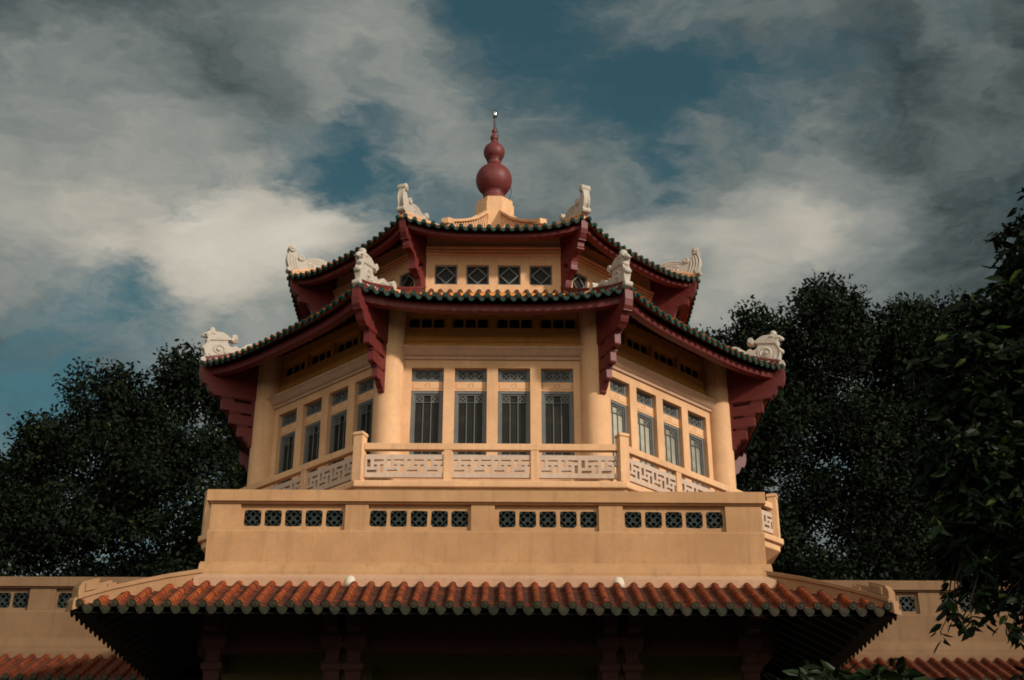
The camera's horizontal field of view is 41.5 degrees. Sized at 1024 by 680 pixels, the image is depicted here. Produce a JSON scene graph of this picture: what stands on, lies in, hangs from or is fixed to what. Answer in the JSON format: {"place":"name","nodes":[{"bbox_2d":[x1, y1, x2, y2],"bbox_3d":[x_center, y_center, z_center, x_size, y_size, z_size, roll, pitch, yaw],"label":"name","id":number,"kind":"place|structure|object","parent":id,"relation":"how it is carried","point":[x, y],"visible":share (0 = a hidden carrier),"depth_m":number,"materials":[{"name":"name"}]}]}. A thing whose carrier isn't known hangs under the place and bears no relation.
{"place":"outdoors","nodes":[
{"label":"outdoors","id":0,"kind":"place"},
{"bbox_2d":[0,110,1023,679],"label":"museum building","id":1,"kind":"structure","parent":0,"point":[494,438],"depth_m":29.36,"materials":[{"name":"beige paint"}]},
{"bbox_2d":[277,431,294,487],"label":"window","id":2,"kind":"structure","parent":1,"relation":"in","point":[287,441],"depth_m":33.40,"materials":[{"name":"grey glass"}]},
{"bbox_2d":[282,411,296,426],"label":"transom window","id":3,"kind":"structure","parent":1,"relation":"in","point":[288,419],"depth_m":33.77,"materials":[{"name":"grey paint"}]},
{"bbox_2d":[303,420,320,477],"bbox_3d":[-4.757,2.757,32.549,0.740,1.630,0.100,-23,-33,39],"label":"window","id":4,"kind":"structure","parent":1,"relation":"in","point":[312,431],"depth_m":32.77,"materials":[{"name":"grey glass"}]},
{"bbox_2d":[306,400,321,416],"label":"transom window","id":5,"kind":"structure","parent":1,"relation":"in","point":[316,407],"depth_m":33.13,"materials":[{"name":"grey paint"}]},
{"bbox_2d":[328,409,346,472],"bbox_3d":[-4.046,2.461,31.919,0.740,1.630,0.100,-23,-33,39],"label":"window","id":6,"kind":"structure","parent":1,"relation":"in","point":[337,430],"depth_m":32.13,"materials":[{"name":"grey glass"}]},
{"bbox_2d":[332,389,347,405],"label":"transom window","id":7,"kind":"structure","parent":1,"relation":"in","point":[342,396],"depth_m":32.50,"materials":[{"name":"grey paint"}]},
{"bbox_2d":[356,399,372,462],"bbox_3d":[-3.335,2.165,31.290,0.740,1.630,0.100,-23,-33,39],"label":"window","id":8,"kind":"structure","parent":1,"relation":"in","point":[365,409],"depth_m":31.55,"materials":[{"name":"glass"}]},
{"bbox_2d":[358,378,373,394],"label":"transom window","id":9,"kind":"structure","parent":1,"relation":"in","point":[368,385],"depth_m":31.88,"materials":[{"name":"grey paint"}]},
{"bbox_2d":[400,272,413,286],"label":"clerestory window","id":10,"kind":"structure","parent":1,"relation":"in","point":[407,280],"depth_m":34.37,"materials":[{"name":"glass"}]},
{"bbox_2d":[409,391,442,454],"bbox_3d":[-1.947,1.931,30.789,0.740,1.630,0.100,0,-25,-1],"label":"window","id":11,"kind":"structure","parent":1,"relation":"in","point":[426,417],"depth_m":30.86,"materials":[{"name":"grey glass"}]},
{"bbox_2d":[412,370,443,381],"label":"transom window","id":12,"kind":"structure","parent":1,"relation":"in","point":[417,375],"depth_m":31.31,"materials":[{"name":"grey paint"}]},
{"bbox_2d":[434,265,456,283],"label":"clerestory window","id":13,"kind":"structure","parent":1,"relation":"in","point":[443,274],"depth_m":33.96,"materials":[{"name":"black glass"}]},
{"bbox_2d":[453,391,486,454],"bbox_3d":[-0.952,1.937,30.798,0.740,1.630,0.100,0,-25,-1],"label":"window","id":14,"kind":"structure","parent":1,"relation":"in","point":[470,407],"depth_m":30.87,"materials":[{"name":"glass"}]},
{"bbox_2d":[455,370,486,381],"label":"transom window","id":15,"kind":"structure","parent":1,"relation":"in","point":[460,375],"depth_m":31.31,"materials":[{"name":"grey paint"}]},
{"bbox_2d":[466,266,488,284],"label":"clerestory window","id":16,"kind":"structure","parent":1,"relation":"in","point":[475,275],"depth_m":33.96,"materials":[{"name":"black glass"}]},
{"bbox_2d":[498,266,519,284],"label":"clerestory window","id":17,"kind":"structure","parent":1,"relation":"in","point":[507,275],"depth_m":33.97,"materials":[{"name":"glass"}]},
{"bbox_2d":[497,391,529,454],"bbox_3d":[0.043,1.944,30.807,0.740,1.630,0.100,0,-25,-1],"label":"window","id":18,"kind":"structure","parent":1,"relation":"in","point":[513,407],"depth_m":30.87,"materials":[{"name":"grey glass"}]},
{"bbox_2d":[498,370,529,381],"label":"transom window","id":19,"kind":"structure","parent":1,"relation":"in","point":[503,375],"depth_m":31.33,"materials":[{"name":"grey paint"}]},
{"bbox_2d":[529,266,551,284],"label":"clerestory window","id":20,"kind":"structure","parent":1,"relation":"in","point":[538,275],"depth_m":33.98,"materials":[{"name":"glass"}]},
{"bbox_2d":[541,370,572,382],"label":"transom window","id":21,"kind":"structure","parent":1,"relation":"in","point":[557,376],"depth_m":31.34,"materials":[{"name":"grey paint"}]},
{"bbox_2d":[541,392,573,454],"bbox_3d":[1.038,1.950,30.816,0.740,1.630,0.100,0,-25,-1],"label":"window","id":22,"kind":"structure","parent":1,"relation":"in","point":[557,410],"depth_m":30.88,"materials":[{"name":"grey glass"}]},
{"bbox_2d":[573,273,585,287],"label":"clerestory window","id":23,"kind":"structure","parent":1,"relation":"in","point":[579,281],"depth_m":34.42,"materials":[{"name":"glass"}]},
{"bbox_2d":[610,380,625,396],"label":"transom window","id":24,"kind":"structure","parent":1,"relation":"in","point":[615,386],"depth_m":31.95,"materials":[{"name":"grey paint"}]},
{"bbox_2d":[611,400,626,462],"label":"window","id":25,"kind":"structure","parent":1,"relation":"in","point":[618,411],"depth_m":31.61,"materials":[{"name":"grey glass"}]},
{"bbox_2d":[636,390,652,407],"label":"transom window","id":26,"kind":"structure","parent":1,"relation":"in","point":[642,398],"depth_m":32.58,"materials":[{"name":"grey paint"}]},
{"bbox_2d":[637,411,654,472],"bbox_3d":[3.105,2.508,31.993,0.100,1.630,0.740,-23,-33,39],"label":"window","id":27,"kind":"structure","parent":1,"relation":"in","point":[645,425],"depth_m":32.21,"materials":[{"name":"glass"}]},
{"bbox_2d":[663,402,677,418],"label":"transom window","id":28,"kind":"structure","parent":1,"relation":"in","point":[672,411],"depth_m":33.22,"materials":[{"name":"grey paint"}]},
{"bbox_2d":[664,422,680,481],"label":"window","id":29,"kind":"structure","parent":1,"relation":"in","point":[671,433],"depth_m":32.86,"materials":[{"name":"grey glass"}]},
{"bbox_2d":[688,413,702,429],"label":"transom window","id":30,"kind":"structure","parent":1,"relation":"in","point":[695,421],"depth_m":33.87,"materials":[{"name":"grey paint"}]},
{"bbox_2d":[689,433,705,491],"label":"window","id":31,"kind":"structure","parent":1,"relation":"in","point":[697,458],"depth_m":33.50,"materials":[{"name":"grey glass"}]},
{"bbox_2d":[0,0,1023,576],"label":"sky","id":32,"kind":"structure","parent":0,"point":[162,162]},
{"label":"ground","id":33,"kind":"structure","parent":0,"visible":0},
{"bbox_2d":[0,450,59,576],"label":"tree","id":34,"kind":"object","parent":33,"relation":"on","point":[10,539],"visible":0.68,"depth_m":65.31,"materials":[{"name":"green plant"}]},
{"bbox_2d":[0,407,113,576],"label":"tree","id":35,"kind":"object","parent":33,"relation":"on","point":[35,447],"visible":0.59,"depth_m":66.30,"materials":[{"name":"green plant"}]},
{"bbox_2d":[27,356,198,576],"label":"tree","id":36,"kind":"object","parent":33,"relation":"on","point":[92,432],"visible":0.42,"depth_m":67.16,"materials":[{"name":"green plant"}]},
{"bbox_2d":[60,339,233,576],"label":"tree","id":37,"kind":"object","parent":33,"relation":"on","point":[183,388],"visible":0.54,"depth_m":66.38,"materials":[{"name":"green plant"}]},
{"bbox_2d":[134,434,247,576],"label":"tree","id":38,"kind":"object","parent":33,"relation":"on","point":[238,471],"visible":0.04,"depth_m":60.89,"materials":[{"name":"green plant"}]},
{"bbox_2d":[162,394,238,565],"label":"tree","id":39,"kind":"object","parent":33,"relation":"on","point":[211,450],"visible":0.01,"depth_m":66.96,"materials":[{"name":"green plant"}]},
{"bbox_2d":[696,324,805,573],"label":"tree","id":40,"kind":"object","parent":33,"relation":"on","point":[751,459],"visible":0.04,"depth_m":66.89,"materials":[{"name":"green plant"}]},
{"bbox_2d":[720,294,876,579],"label":"tree","id":41,"kind":"object","parent":33,"relation":"on","point":[776,421],"visible":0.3,"depth_m":67.44,"materials":[{"name":"green plant"}]},
{"bbox_2d":[755,343,861,578],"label":"tree","id":42,"kind":"object","parent":33,"relation":"on","point":[810,464],"visible":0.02,"depth_m":71.51,"materials":[{"name":"green plant"}]},
{"bbox_2d":[762,660,860,679],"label":"shrub","id":43,"kind":"object","parent":33,"relation":"on","point":[830,672],"visible":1,"depth_m":15.31,"materials":[{"name":"green plant"}]},
{"bbox_2d":[771,269,929,579],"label":"tree","id":44,"kind":"object","parent":33,"relation":"on","point":[834,336],"visible":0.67,"depth_m":68.33,"materials":[{"name":"green plant"}]},
{"bbox_2d":[817,306,961,580],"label":"tree","id":45,"kind":"object","parent":33,"relation":"on","point":[877,372],"visible":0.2,"depth_m":68.19,"materials":[{"name":"green plant"}]},
{"bbox_2d":[840,656,954,679],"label":"shrub","id":46,"kind":"object","parent":33,"relation":"on","point":[879,672],"visible":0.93,"depth_m":15.68,"materials":[{"name":"green plant"}]},
{"bbox_2d":[868,292,1003,580],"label":"tree","id":47,"kind":"object","parent":33,"relation":"on","point":[912,321],"visible":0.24,"depth_m":70.50,"materials":[{"name":"green plant"}]},
{"bbox_2d":[898,187,1023,679],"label":"tree","id":48,"kind":"object","parent":33,"relation":"on","point":[982,532],"visible":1,"depth_m":17.08,"materials":[{"name":"green plant"}]},
{"bbox_2d":[916,287,1023,579],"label":"tree","id":49,"kind":"object","parent":33,"relation":"on","point":[955,323],"visible":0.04,"depth_m":71.87,"materials":[{"name":"green plant"}]}
]}

